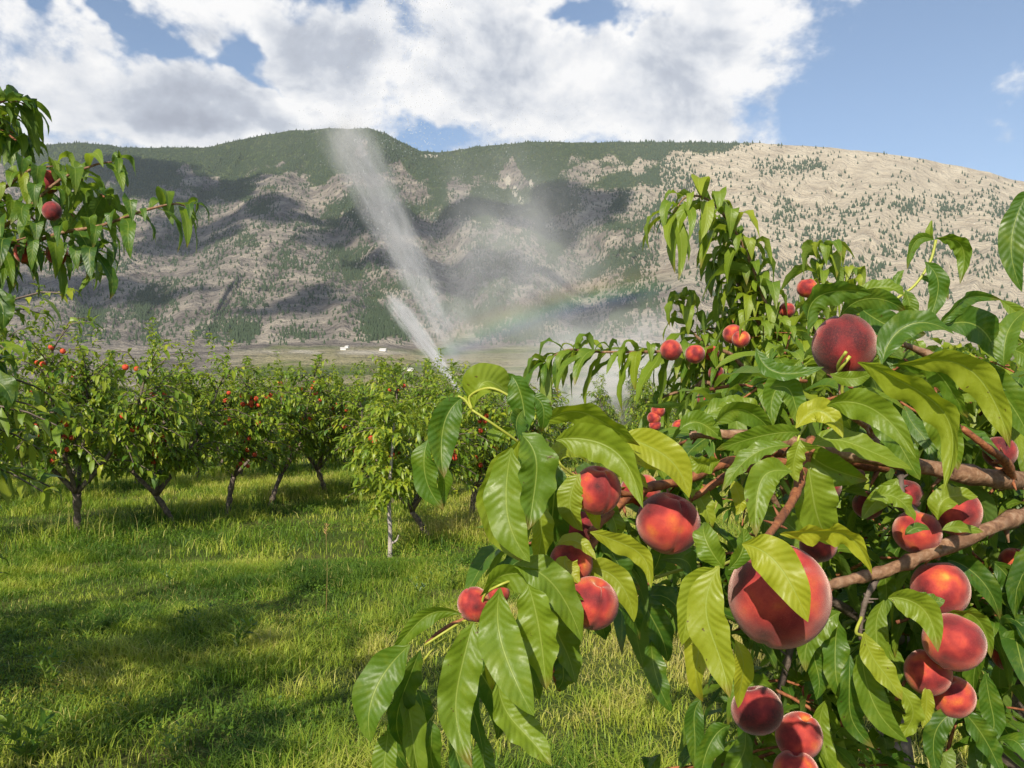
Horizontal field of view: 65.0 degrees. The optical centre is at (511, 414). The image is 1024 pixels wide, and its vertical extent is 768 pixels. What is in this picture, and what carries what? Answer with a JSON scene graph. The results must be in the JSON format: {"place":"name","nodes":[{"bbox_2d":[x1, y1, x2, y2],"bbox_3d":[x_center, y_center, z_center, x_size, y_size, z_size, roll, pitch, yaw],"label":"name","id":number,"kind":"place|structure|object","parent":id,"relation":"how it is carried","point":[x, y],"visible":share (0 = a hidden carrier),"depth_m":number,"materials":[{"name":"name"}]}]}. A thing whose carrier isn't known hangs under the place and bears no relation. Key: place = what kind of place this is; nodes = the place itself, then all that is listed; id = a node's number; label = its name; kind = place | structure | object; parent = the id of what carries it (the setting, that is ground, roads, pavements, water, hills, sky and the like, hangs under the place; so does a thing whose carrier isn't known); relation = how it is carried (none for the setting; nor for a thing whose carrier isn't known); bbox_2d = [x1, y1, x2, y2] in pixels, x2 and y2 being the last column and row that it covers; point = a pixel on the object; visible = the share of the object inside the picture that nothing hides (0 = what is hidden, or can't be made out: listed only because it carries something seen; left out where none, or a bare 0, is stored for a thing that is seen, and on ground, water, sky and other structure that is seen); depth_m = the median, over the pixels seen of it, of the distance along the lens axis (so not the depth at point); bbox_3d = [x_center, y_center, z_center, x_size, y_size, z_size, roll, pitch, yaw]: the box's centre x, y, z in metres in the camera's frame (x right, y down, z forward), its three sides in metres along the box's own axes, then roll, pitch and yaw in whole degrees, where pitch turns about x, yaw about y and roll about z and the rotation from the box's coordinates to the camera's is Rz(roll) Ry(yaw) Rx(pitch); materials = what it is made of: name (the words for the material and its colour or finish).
{"place":"outdoors","nodes":[
{"label":"outdoors","id":0,"kind":"place"},
{"bbox_2d":[1,460,750,553],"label":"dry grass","id":1,"kind":"structure","parent":0,"point":[263,495],"depth_m":12.25,"materials":[{"name":"green plant"}]},
{"bbox_2d":[0,450,997,767],"bbox_3d":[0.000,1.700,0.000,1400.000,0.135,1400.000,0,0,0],"label":"ground","id":2,"kind":"structure","parent":0,"point":[432,692],"depth_m":5.55,"materials":[{"name":"green plant"}]},
{"bbox_2d":[0,707,61,765],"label":"weed","id":3,"kind":"object","parent":2,"relation":"on","point":[28,748],"visible":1,"depth_m":3.87,"materials":[{"name":"green plant"}]},
{"bbox_2d":[3,383,60,476],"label":"peach tree","id":4,"kind":"object","parent":2,"relation":"on","point":[37,440],"depth_m":20.98,"materials":[{"name":"green plant"}]},
{"bbox_2d":[0,288,82,574],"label":"peach tree","id":5,"kind":"object","parent":2,"relation":"on","point":[26,416],"visible":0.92,"depth_m":4.60,"materials":[{"name":"green plant"}]},
{"bbox_2d":[0,339,86,503],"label":"peach tree","id":6,"kind":"object","parent":2,"relation":"on","point":[21,390],"visible":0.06,"depth_m":15.75,"materials":[{"name":"green plant"}]},
{"bbox_2d":[24,644,73,688],"bbox_3d":[-2.862,1.568,4.981,0.268,0.296,0.232,0,0,0],"label":"weed","id":7,"kind":"object","parent":2,"relation":"on","point":[46,665],"visible":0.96,"depth_m":4.98,"materials":[{"name":"green plant"}]},
{"bbox_2d":[20,360,131,445],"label":"peach tree","id":8,"kind":"object","parent":2,"relation":"on","point":[127,398],"visible":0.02,"depth_m":23.63,"materials":[{"name":"green plant"}]},
{"bbox_2d":[18,345,143,475],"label":"peach tree","id":9,"kind":"object","parent":2,"relation":"on","point":[110,388],"visible":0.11,"depth_m":16.81,"materials":[{"name":"green plant"}]},
{"bbox_2d":[0,283,202,532],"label":"peach tree","id":10,"kind":"object","parent":2,"relation":"on","point":[81,457],"visible":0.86,"depth_m":10.73,"materials":[{"name":"green plant"}]},
{"bbox_2d":[122,364,128,369],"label":"peach","id":11,"kind":"object","parent":10,"relation":"attached to","point":[125,366],"visible":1,"depth_m":10.67,"materials":[{"name":"red food"}]},
{"bbox_2d":[0,84,209,411],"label":"peach tree","id":12,"kind":"object","parent":2,"relation":"on","point":[85,228],"visible":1,"depth_m":2.01,"materials":[{"name":"green plant"}]},
{"bbox_2d":[13,241,27,263],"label":"peach","id":13,"kind":"object","parent":12,"relation":"attached to","point":[24,260],"visible":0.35,"depth_m":2.06,"materials":[{"name":"red food"}]},
{"bbox_2d":[42,201,61,220],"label":"peach","id":14,"kind":"object","parent":12,"relation":"attached to","point":[51,210],"visible":1,"depth_m":1.89,"materials":[{"name":"red food"}]},
{"bbox_2d":[44,170,60,193],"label":"peach","id":15,"kind":"object","parent":12,"relation":"attached to","point":[49,180],"visible":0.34,"depth_m":2.04,"materials":[{"name":"red food"}]},
{"bbox_2d":[45,247,68,263],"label":"peach","id":16,"kind":"object","parent":12,"relation":"attached to","point":[48,256],"visible":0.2,"depth_m":2.04,"materials":[{"name":"red food"}]},
{"bbox_2d":[90,364,182,487],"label":"peach tree","id":17,"kind":"object","parent":2,"relation":"on","point":[123,404],"visible":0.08,"depth_m":18.09,"materials":[{"name":"green plant"}]},
{"bbox_2d":[114,379,163,434],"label":"peach tree","id":18,"kind":"object","parent":2,"relation":"on","point":[144,387],"visible":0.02,"depth_m":24.40,"materials":[{"name":"green plant"}]},
{"bbox_2d":[27,326,262,524],"bbox_3d":[-5.403,0.255,12.117,2.967,3.077,2.713,0,0,37],"label":"peach tree","id":19,"kind":"object","parent":2,"relation":"on","point":[173,458],"visible":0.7,"depth_m":11.98,"materials":[{"name":"green plant"}]},
{"bbox_2d":[158,564,180,586],"bbox_3d":[-3.419,1.621,8.037,0.218,0.255,0.184,0,0,0],"label":"weed","id":20,"kind":"object","parent":2,"relation":"on","point":[167,576],"visible":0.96,"depth_m":8.04,"materials":[{"name":"green plant"}]},
{"bbox_2d":[149,712,199,767],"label":"weed","id":21,"kind":"object","parent":2,"relation":"on","point":[167,744],"visible":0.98,"depth_m":3.87,"materials":[{"name":"green plant"}]},
{"bbox_2d":[129,370,219,429],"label":"peach tree","id":22,"kind":"object","parent":2,"relation":"on","point":[191,414],"visible":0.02,"depth_m":26.80,"materials":[{"name":"green plant"}]},
{"bbox_2d":[176,602,211,636],"bbox_3d":[-2.403,1.569,6.091,0.212,0.288,0.251,0,0,28],"label":"weed","id":23,"kind":"object","parent":2,"relation":"on","point":[194,621],"visible":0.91,"depth_m":6.10,"materials":[{"name":"green plant"}]},
{"bbox_2d":[161,367,248,480],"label":"peach tree","id":24,"kind":"object","parent":2,"relation":"on","point":[212,421],"visible":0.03,"depth_m":19.83,"materials":[{"name":"green plant"}]},
{"bbox_2d":[193,379,250,452],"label":"peach tree","id":25,"kind":"object","parent":2,"relation":"on","point":[217,447],"visible":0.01,"depth_m":28.21,"materials":[{"name":"green plant"}]},
{"bbox_2d":[146,330,323,513],"bbox_3d":[-4.484,0.168,13.892,3.602,3.274,2.373,0,0,39],"label":"peach tree","id":26,"kind":"object","parent":2,"relation":"on","point":[262,448],"visible":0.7,"depth_m":13.51,"materials":[{"name":"green plant"}]},
{"bbox_2d":[195,365,289,477],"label":"peach tree","id":27,"kind":"object","parent":2,"relation":"on","point":[221,400],"visible":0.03,"depth_m":21.86,"materials":[{"name":"green plant"}]},
{"bbox_2d":[229,612,258,649],"bbox_3d":[-1.908,1.568,5.730,0.201,0.334,0.284,0,0,-28],"label":"weed","id":28,"kind":"object","parent":2,"relation":"on","point":[248,622],"visible":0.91,"depth_m":5.73,"materials":[{"name":"green plant"}]},
{"bbox_2d":[224,360,313,472],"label":"peach tree","id":29,"kind":"object","parent":2,"relation":"on","point":[267,386],"visible":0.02,"depth_m":22.90,"materials":[{"name":"green plant"}]},
{"bbox_2d":[193,353,345,504],"bbox_3d":[-4.576,0.326,15.309,2.886,2.958,2.682,0,0,-10],"label":"peach tree","id":30,"kind":"object","parent":2,"relation":"on","point":[296,439],"visible":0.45,"depth_m":14.98,"materials":[{"name":"green plant"}]},
{"bbox_2d":[279,545,294,559],"bbox_3d":[-2.623,1.629,9.411,0.157,0.258,0.215,0,0,13],"label":"weed","id":31,"kind":"object","parent":2,"relation":"on","point":[286,556],"visible":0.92,"depth_m":9.40,"materials":[{"name":"green plant"}]},
{"bbox_2d":[233,351,378,494],"bbox_3d":[-4.141,0.250,16.541,2.762,3.079,3.114,0,0,-6],"label":"peach tree","id":32,"kind":"object","parent":2,"relation":"on","point":[320,461],"visible":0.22,"depth_m":16.11,"materials":[{"name":"green plant"}]},
{"bbox_2d":[269,359,353,467],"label":"peach tree","id":33,"kind":"object","parent":2,"relation":"on","point":[331,387],"visible":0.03,"depth_m":25.78,"materials":[{"name":"green plant"}]},
{"bbox_2d":[322,522,328,603],"bbox_3d":[-1.614,1.331,7.003,0.071,0.797,0.054,0,0,0],"label":"dry stalk","id":34,"kind":"object","parent":2,"relation":"on","point":[326,549],"visible":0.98,"depth_m":7.00,"materials":[{"name":"brown"}]},
{"bbox_2d":[0,435,733,466],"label":"grass","id":35,"kind":"structure","parent":2,"relation":"on","point":[348,461],"depth_m":27.83,"materials":[{"name":"green plant"}]},
{"bbox_2d":[0,513,737,753],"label":"clover","id":36,"kind":"object","parent":2,"relation":"on","point":[218,708],"visible":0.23,"depth_m":6.33,"materials":[{"name":"green plant"}]},
{"bbox_2d":[318,368,424,477],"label":"peach tree","id":37,"kind":"object","parent":2,"relation":"on","point":[402,396],"visible":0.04,"depth_m":18.59,"materials":[{"name":"green plant"}]},
{"bbox_2d":[339,383,433,557],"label":"young peach tree","id":38,"kind":"object","parent":2,"relation":"on","point":[385,432],"visible":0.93,"depth_m":9.53,"materials":[{"name":"green plant"}]},
{"bbox_2d":[308,354,466,502],"bbox_3d":[-2.362,0.349,15.513,2.749,2.915,2.555,0,0,39],"label":"peach tree","id":39,"kind":"object","parent":2,"relation":"on","point":[395,376],"visible":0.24,"depth_m":15.41,"materials":[{"name":"green plant"}]},
{"bbox_2d":[347,357,449,442],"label":"peach tree","id":40,"kind":"object","parent":2,"relation":"on","point":[427,379],"visible":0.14,"depth_m":19.72,"materials":[{"name":"green plant"}]},
{"bbox_2d":[316,356,503,537],"bbox_3d":[-1.402,0.515,10.992,2.506,2.573,2.741,0,0,-13],"label":"peach tree","id":41,"kind":"object","parent":2,"relation":"on","point":[360,402],"visible":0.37,"depth_m":10.78,"materials":[{"name":"green plant"}]},
{"bbox_2d":[406,571,433,599],"bbox_3d":[-0.853,1.585,7.395,0.244,0.308,0.250,0,0,-41],"label":"weed","id":42,"kind":"object","parent":2,"relation":"on","point":[422,584],"visible":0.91,"depth_m":7.39,"materials":[{"name":"green plant"}]},
{"bbox_2d":[386,361,471,439],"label":"peach tree","id":43,"kind":"object","parent":2,"relation":"on","point":[408,390],"visible":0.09,"depth_m":22.13,"materials":[{"name":"green plant"}]},
{"bbox_2d":[437,554,463,589],"bbox_3d":[-0.573,1.542,7.782,0.333,0.363,0.244,0,0,-39],"label":"weed","id":44,"kind":"object","parent":2,"relation":"on","point":[453,574],"visible":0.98,"depth_m":7.79,"materials":[{"name":"green plant"}]},
{"bbox_2d":[431,371,501,441],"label":"peach tree","id":45,"kind":"object","parent":2,"relation":"on","point":[459,389],"visible":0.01,"depth_m":24.31,"materials":[{"name":"green plant"}]},
{"bbox_2d":[458,364,512,448],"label":"peach tree","id":46,"kind":"object","parent":2,"relation":"on","point":[492,401],"visible":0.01,"depth_m":26.00,"materials":[{"name":"green plant"}]},
{"bbox_2d":[400,348,572,517],"bbox_3d":[-0.267,0.353,12.737,3.430,2.910,2.260,0,0,62],"label":"peach tree","id":47,"kind":"object","parent":2,"relation":"on","point":[498,413],"visible":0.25,"depth_m":12.12,"materials":[{"name":"green plant"}]},
{"bbox_2d":[423,375,572,471],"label":"peach tree","id":48,"kind":"object","parent":2,"relation":"on","point":[549,430],"visible":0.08,"depth_m":14.00,"materials":[{"name":"green plant"}]},
{"bbox_2d":[462,393,576,461],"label":"peach tree","id":49,"kind":"object","parent":2,"relation":"on","point":[559,424],"visible":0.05,"depth_m":16.28,"materials":[{"name":"green plant"}]},
{"bbox_2d":[530,383,574,425],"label":"peach tree","id":50,"kind":"object","parent":2,"relation":"on","point":[561,396],"visible":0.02,"depth_m":33.62,"materials":[{"name":"green plant"}]},
{"bbox_2d":[535,380,581,433],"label":"peach tree","id":51,"kind":"object","parent":2,"relation":"on","point":[564,395],"visible":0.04,"depth_m":31.31,"materials":[{"name":"green plant"}]},
{"bbox_2d":[552,402,583,467],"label":"peach tree","id":52,"kind":"object","parent":2,"relation":"on","point":[569,458],"visible":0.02,"depth_m":18.27,"materials":[{"name":"green plant"}]},
{"bbox_2d":[579,373,666,430],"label":"peach tree","id":53,"kind":"object","parent":2,"relation":"on","point":[603,402],"visible":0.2,"depth_m":22.28,"materials":[{"name":"green plant"}]},
{"bbox_2d":[586,367,678,428],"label":"peach tree","id":54,"kind":"object","parent":2,"relation":"on","point":[630,402],"visible":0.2,"depth_m":24.90,"materials":[{"name":"green plant"}]},
{"bbox_2d":[607,376,669,424],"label":"peach tree","id":55,"kind":"object","parent":2,"relation":"on","point":[614,403],"visible":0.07,"depth_m":27.59,"materials":[{"name":"green plant"}]},
{"bbox_2d":[632,377,687,438],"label":"peach tree","id":56,"kind":"object","parent":2,"relation":"on","point":[670,418],"visible":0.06,"depth_m":29.11,"materials":[{"name":"green plant"}]},
{"bbox_2d":[352,191,1023,767],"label":"peach tree","id":57,"kind":"object","parent":2,"relation":"on","point":[894,425],"visible":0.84,"depth_m":0.89,"materials":[{"name":"green plant"}]},
{"bbox_2d":[457,587,489,621],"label":"peach","id":58,"kind":"object","parent":57,"relation":"attached to","point":[470,605],"visible":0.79,"depth_m":0.74,"materials":[{"name":"food"}]},
{"bbox_2d":[488,588,509,600],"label":"peach","id":59,"kind":"object","parent":57,"relation":"attached to","point":[506,592],"visible":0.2,"depth_m":0.79,"materials":[{"name":"red food"}]},
{"bbox_2d":[550,545,592,577],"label":"peach","id":60,"kind":"object","parent":57,"relation":"attached to","point":[584,561],"visible":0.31,"depth_m":0.78,"materials":[{"name":"food"}]},
{"bbox_2d":[569,511,594,540],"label":"peach","id":61,"kind":"object","parent":57,"relation":"attached to","point":[586,523],"visible":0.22,"depth_m":0.91,"materials":[{"name":"red food"}]},
{"bbox_2d":[574,576,618,629],"bbox_3d":[0.076,0.180,0.766,0.051,0.048,0.051,15,17,-15],"label":"peach","id":62,"kind":"object","parent":57,"relation":"attached to","point":[600,602],"visible":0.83,"depth_m":0.75,"materials":[{"name":"food"}]},
{"bbox_2d":[579,466,620,514],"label":"peach","id":63,"kind":"object","parent":57,"relation":"attached to","point":[601,494],"visible":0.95,"depth_m":0.77,"materials":[{"name":"food"}]},
{"bbox_2d":[621,475,660,506],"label":"peach","id":64,"kind":"object","parent":57,"relation":"attached to","point":[649,478],"visible":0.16,"depth_m":0.98,"materials":[{"name":"red food"}]},
{"bbox_2d":[636,492,700,554],"bbox_3d":[0.178,0.126,0.921,0.072,0.068,0.073,10,9,-17],"label":"peach","id":65,"kind":"object","parent":57,"relation":"attached to","point":[668,523],"visible":0.96,"depth_m":0.89,"materials":[{"name":"food"}]},
{"bbox_2d":[731,686,783,735],"bbox_3d":[0.305,0.369,0.999,0.062,0.058,0.061,-19,-12,38],"label":"peach","id":66,"kind":"object","parent":57,"relation":"attached to","point":[759,711],"visible":0.88,"depth_m":0.98,"materials":[{"name":"red food"}]},
{"bbox_2d":[728,545,831,648],"bbox_3d":[0.212,0.146,0.642,0.079,0.081,0.080,18,30,11],"label":"peach","id":67,"kind":"object","parent":57,"relation":"attached to","point":[762,612],"visible":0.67,"depth_m":0.61,"materials":[{"name":"red food"}]},
{"bbox_2d":[773,750,817,767],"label":"peach","id":68,"kind":"object","parent":57,"relation":"attached to","point":[787,759],"visible":1,"depth_m":1.01,"materials":[{"name":"red food"}]},
{"bbox_2d":[775,711,822,757],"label":"peach","id":69,"kind":"object","parent":57,"relation":"attached to","point":[798,732],"visible":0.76,"depth_m":1.03,"materials":[{"name":"food"}]},
{"bbox_2d":[802,685,813,701],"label":"peach","id":70,"kind":"object","parent":57,"relation":"attached to","point":[808,698],"visible":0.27,"depth_m":1.19,"materials":[{"name":"red food"}]},
{"bbox_2d":[799,541,837,562],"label":"peach","id":71,"kind":"object","parent":57,"relation":"attached to","point":[819,552],"visible":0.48,"depth_m":0.93,"materials":[{"name":"red food"}]},
{"bbox_2d":[835,486,841,495],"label":"peach","id":72,"kind":"object","parent":57,"relation":"attached to","point":[838,489],"visible":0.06,"depth_m":1.08,"materials":[{"name":"red food"}]},
{"bbox_2d":[811,314,876,374],"bbox_3d":[0.405,-0.082,0.979,0.075,0.077,0.076,-10,-24,21],"label":"peach","id":73,"kind":"object","parent":57,"relation":"attached to","point":[836,337],"visible":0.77,"depth_m":0.95,"materials":[{"name":"red food"}]},
{"bbox_2d":[852,491,883,519],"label":"peach","id":74,"kind":"object","parent":57,"relation":"attached to","point":[858,501],"visible":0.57,"depth_m":1.24,"materials":[{"name":"red food"}]},
{"bbox_2d":[890,480,923,511],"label":"peach","id":75,"kind":"object","parent":57,"relation":"attached to","point":[914,490],"visible":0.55,"depth_m":1.18,"materials":[{"name":"red food"}]},
{"bbox_2d":[892,511,942,552],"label":"peach","id":76,"kind":"object","parent":57,"relation":"attached to","point":[932,537],"visible":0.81,"depth_m":1.02,"materials":[{"name":"food"}]},
{"bbox_2d":[903,649,952,695],"bbox_3d":[0.527,0.328,1.019,0.055,0.057,0.056,12,-10,-8],"label":"peach","id":77,"kind":"object","parent":57,"relation":"attached to","point":[922,669],"visible":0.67,"depth_m":1.00,"materials":[{"name":"red food"}]},
{"bbox_2d":[910,562,970,613],"bbox_3d":[0.559,0.229,1.049,0.071,0.072,0.070,-12,-21,29],"label":"peach","id":78,"kind":"object","parent":57,"relation":"attached to","point":[949,584],"visible":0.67,"depth_m":1.02,"materials":[{"name":"food"}]},
{"bbox_2d":[921,613,987,671],"bbox_3d":[0.537,0.278,0.980,0.071,0.066,0.070,21,-15,28],"label":"peach","id":79,"kind":"object","parent":57,"relation":"attached to","point":[963,646],"visible":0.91,"depth_m":0.95,"materials":[{"name":"food"}]},
{"bbox_2d":[933,676,976,718],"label":"peach","id":80,"kind":"object","parent":57,"relation":"attached to","point":[957,699],"visible":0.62,"depth_m":1.04,"materials":[{"name":"food"}]},
{"bbox_2d":[931,498,982,534],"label":"peach","id":81,"kind":"object","parent":57,"relation":"attached to","point":[969,512],"visible":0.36,"depth_m":1.02,"materials":[{"name":"red food"}]},
{"bbox_2d":[982,437,1018,467],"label":"peach","id":82,"kind":"object","parent":57,"relation":"attached to","point":[1011,453],"visible":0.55,"depth_m":1.18,"materials":[{"name":"red food"}]},
{"bbox_2d":[991,645,1013,670],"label":"peach","id":83,"kind":"object","parent":57,"relation":"attached to","point":[995,657],"visible":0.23,"depth_m":1.20,"materials":[{"name":"red food"}]},
{"bbox_2d":[998,548,1019,563],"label":"peach","id":84,"kind":"object","parent":57,"relation":"attached to","point":[1006,555],"visible":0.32,"depth_m":1.24,"materials":[{"name":"red food"}]},
{"bbox_2d":[523,174,1023,767],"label":"peach tree","id":85,"kind":"object","parent":2,"relation":"on","point":[737,264],"visible":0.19,"depth_m":2.48,"materials":[{"name":"green plant"}]},
{"bbox_2d":[647,412,660,422],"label":"peach","id":86,"kind":"object","parent":85,"relation":"attached to","point":[652,417],"visible":0.94,"depth_m":2.27,"materials":[{"name":"red food"}]},
{"bbox_2d":[649,422,660,429],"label":"peach","id":87,"kind":"object","parent":85,"relation":"attached to","point":[656,426],"visible":0.76,"depth_m":2.28,"materials":[{"name":"red food"}]},
{"bbox_2d":[651,407,664,416],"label":"peach","id":88,"kind":"object","parent":85,"relation":"attached to","point":[660,412],"visible":0.58,"depth_m":2.27,"materials":[{"name":"red food"}]},
{"bbox_2d":[660,339,681,360],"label":"peach","id":89,"kind":"object","parent":85,"relation":"attached to","point":[670,350],"visible":1,"depth_m":2.32,"materials":[{"name":"food"}]},
{"bbox_2d":[672,420,680,426],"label":"peach","id":90,"kind":"object","parent":85,"relation":"attached to","point":[676,423],"visible":0.34,"depth_m":2.33,"materials":[{"name":"red food"}]},
{"bbox_2d":[685,345,704,363],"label":"peach","id":91,"kind":"object","parent":85,"relation":"attached to","point":[694,354],"visible":1,"depth_m":2.32,"materials":[{"name":"food"}]},
{"bbox_2d":[705,346,718,360],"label":"peach","id":92,"kind":"object","parent":85,"relation":"attached to","point":[710,350],"visible":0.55,"depth_m":2.42,"materials":[{"name":"red food"}]},
{"bbox_2d":[708,366,723,380],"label":"peach","id":93,"kind":"object","parent":85,"relation":"attached to","point":[720,371],"visible":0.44,"depth_m":2.42,"materials":[{"name":"red food"}]},
{"bbox_2d":[723,324,742,343],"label":"peach","id":94,"kind":"object","parent":85,"relation":"attached to","point":[729,331],"visible":0.61,"depth_m":2.42,"materials":[{"name":"food"}]},
{"bbox_2d":[732,330,749,347],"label":"peach","id":95,"kind":"object","parent":85,"relation":"attached to","point":[742,340],"visible":1,"depth_m":2.37,"materials":[{"name":"orange food"}]},
{"bbox_2d":[779,303,794,316],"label":"peach","id":96,"kind":"object","parent":85,"relation":"attached to","point":[790,311],"visible":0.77,"depth_m":2.57,"materials":[{"name":"red food"}]},
{"bbox_2d":[796,279,816,297],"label":"peach","id":97,"kind":"object","parent":85,"relation":"attached to","point":[804,288],"visible":0.76,"depth_m":2.57,"materials":[{"name":"red food"}]},
{"bbox_2d":[696,337,1002,605],"bbox_3d":[2.531,0.676,5.006,2.595,2.208,2.301,0,0,45],"label":"peach tree","id":98,"kind":"object","parent":2,"relation":"on","point":[886,538],"visible":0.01,"depth_m":4.98,"materials":[{"name":"green plant"}]},
{"bbox_2d":[0,462,1011,561],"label":"orchard grass","id":99,"kind":"structure","parent":0,"point":[91,495],"depth_m":12.75,"materials":[{"name":"green plant"}]},
{"bbox_2d":[0,128,1023,424],"bbox_3d":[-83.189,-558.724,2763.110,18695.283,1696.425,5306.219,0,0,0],"label":"mountain","id":100,"kind":"structure","parent":0,"point":[866,170],"depth_m":2487.17,"materials":[{"name":"grey stone"}]},
{"bbox_2d":[0,127,1023,343],"bbox_3d":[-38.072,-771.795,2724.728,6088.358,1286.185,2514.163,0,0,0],"label":"conifer forest","id":101,"kind":"object","parent":100,"relation":"on","point":[375,325],"visible":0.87,"depth_m":2654.18,"materials":[{"name":"green plant"}]},
{"bbox_2d":[0,0,1023,180],"label":"sky","id":102,"kind":"structure","parent":0,"point":[941,81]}
]}

